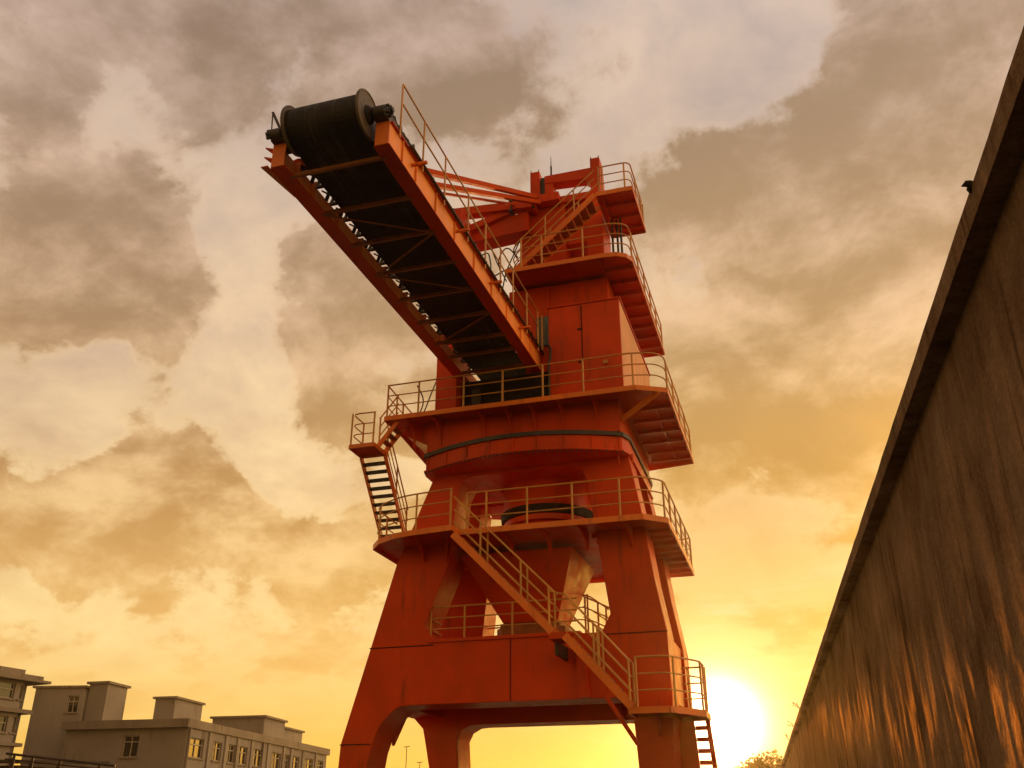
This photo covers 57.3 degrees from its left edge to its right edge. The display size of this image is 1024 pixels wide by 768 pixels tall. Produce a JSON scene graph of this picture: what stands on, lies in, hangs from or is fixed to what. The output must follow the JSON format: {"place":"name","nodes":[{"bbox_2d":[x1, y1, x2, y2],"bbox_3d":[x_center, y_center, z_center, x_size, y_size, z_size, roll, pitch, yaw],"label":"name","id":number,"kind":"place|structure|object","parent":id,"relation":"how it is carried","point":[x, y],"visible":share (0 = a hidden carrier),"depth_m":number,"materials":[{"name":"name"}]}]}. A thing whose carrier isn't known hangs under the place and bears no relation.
{"place":"outdoors","nodes":[
{"label":"outdoors","id":0,"kind":"place"},
{"bbox_2d":[0,666,51,765],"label":"corner building","id":1,"kind":"structure","parent":0,"point":[15,683],"depth_m":58.26,"materials":[{"name":"paint"}]},
{"bbox_2d":[0,716,7,733],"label":"window","id":2,"kind":"structure","parent":1,"relation":"in","point":[3,719],"depth_m":57.74,"materials":[{"name":"glass"}]},
{"bbox_2d":[0,681,14,699],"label":"window","id":3,"kind":"structure","parent":1,"relation":"in","point":[6,688],"depth_m":58.36,"materials":[{"name":"glass"}]},
{"bbox_2d":[9,717,15,734],"bbox_3d":[-30.981,21.212,58.234,0.300,1.010,0.480,-11,-28,22],"label":"window","id":4,"kind":"structure","parent":1,"relation":"in","point":[13,722],"depth_m":58.27,"materials":[{"name":"paint"}]},
{"bbox_2d":[16,685,22,700],"bbox_3d":[-30.981,19.464,59.063,0.300,0.940,0.480,-11,-28,22],"label":"window","id":5,"kind":"structure","parent":1,"relation":"in","point":[18,699],"depth_m":59.10,"materials":[{"name":"paint"}]},
{"bbox_2d":[60,681,329,767],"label":"concrete building","id":6,"kind":"structure","parent":0,"point":[175,732],"depth_m":67.01,"materials":[{"name":"paint"}]},
{"bbox_2d":[118,736,139,758],"bbox_3d":[-25.780,24.538,63.366,1.400,1.460,0.300,-6,-26,12],"label":"window","id":7,"kind":"structure","parent":6,"relation":"in","point":[130,746],"depth_m":63.47,"materials":[{"name":"glass"}]},
{"bbox_2d":[188,738,203,759],"bbox_3d":[-21.527,24.816,63.788,0.300,1.320,2.214,-4,-26,9],"label":"window","id":8,"kind":"structure","parent":6,"relation":"in","point":[195,748],"depth_m":63.99,"materials":[{"name":"glass"}]},
{"bbox_2d":[211,742,221,762],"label":"window","id":9,"kind":"structure","parent":6,"relation":"in","point":[216,746],"depth_m":66.72,"materials":[{"name":"glass"}]},
{"bbox_2d":[226,745,234,764],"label":"window","id":10,"kind":"structure","parent":6,"relation":"in","point":[231,747],"depth_m":68.81,"materials":[{"name":"glass"}]},
{"bbox_2d":[238,747,247,765],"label":"window","id":11,"kind":"structure","parent":6,"relation":"in","point":[242,752],"depth_m":70.64,"materials":[{"name":"glass"}]},
{"bbox_2d":[252,749,262,767],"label":"window","id":12,"kind":"structure","parent":6,"relation":"in","point":[257,753],"depth_m":72.97,"materials":[{"name":"glass"}]},
{"bbox_2d":[271,752,279,767],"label":"window","id":13,"kind":"structure","parent":6,"relation":"in","point":[275,756],"depth_m":76.26,"materials":[{"name":"glass"}]},
{"bbox_2d":[284,755,287,767],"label":"window","id":14,"kind":"structure","parent":6,"relation":"in","point":[286,756],"depth_m":78.34,"materials":[{"name":"glass"}]},
{"bbox_2d":[292,756,297,767],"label":"window","id":15,"kind":"structure","parent":6,"relation":"in","point":[295,759],"depth_m":80.04,"materials":[{"name":"glass"}]},
{"bbox_2d":[304,758,311,767],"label":"window","id":16,"kind":"structure","parent":6,"relation":"in","point":[307,761],"depth_m":82.66,"materials":[{"name":"glass"}]},
{"bbox_2d":[317,761,321,767],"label":"window","id":17,"kind":"structure","parent":6,"relation":"in","point":[319,763],"depth_m":85.33,"materials":[{"name":"glass"}]},
{"bbox_2d":[0,0,1023,767],"label":"sky","id":18,"kind":"structure","parent":0,"point":[188,356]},
{"bbox_2d":[780,26,1023,767],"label":"concrete wall","id":19,"kind":"structure","parent":0,"point":[919,662],"depth_m":5.62,"materials":[{"name":"concrete"}]},
{"bbox_2d":[961,180,972,193],"bbox_3d":[2.050,-0.885,4.202,0.065,0.063,0.039,-7,-26,15],"label":"bird","id":20,"kind":"object","parent":19,"relation":"on","point":[967,184],"visible":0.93,"depth_m":4.20},
{"bbox_3d":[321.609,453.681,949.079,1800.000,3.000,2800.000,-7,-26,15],"label":"ground","id":21,"kind":"structure","parent":0,"visible":0},
{"bbox_2d":[0,760,109,767],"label":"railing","id":22,"kind":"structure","parent":21,"relation":"on","point":[46,761],"depth_m":31.84,"materials":[{"name":"metal"}]},
{"bbox_2d":[20,685,90,767],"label":"tall block","id":23,"kind":"structure","parent":21,"relation":"on","point":[53,707],"depth_m":67.27,"materials":[{"name":"concrete"}]},
{"bbox_2d":[63,696,78,713],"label":"window","id":24,"kind":"structure","parent":23,"relation":"in","point":[73,700],"depth_m":67.71,"materials":[{"name":"glass"}]},
{"bbox_2d":[5,752,115,767],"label":"pipe rack","id":25,"kind":"object","parent":21,"relation":"on","point":[31,761],"visible":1,"depth_m":29.97,"materials":[{"name":"metal"}]},
{"bbox_2d":[261,84,717,767],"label":"portal crane","id":26,"kind":"object","parent":21,"relation":"on","point":[553,436],"visible":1,"depth_m":23.95,"materials":[{"name":"orange paint"}]},
{"bbox_2d":[735,748,782,767],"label":"tree","id":27,"kind":"object","parent":21,"relation":"on","point":[758,762],"visible":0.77,"depth_m":69.25,"materials":[{"name":"green plant"}]}
]}

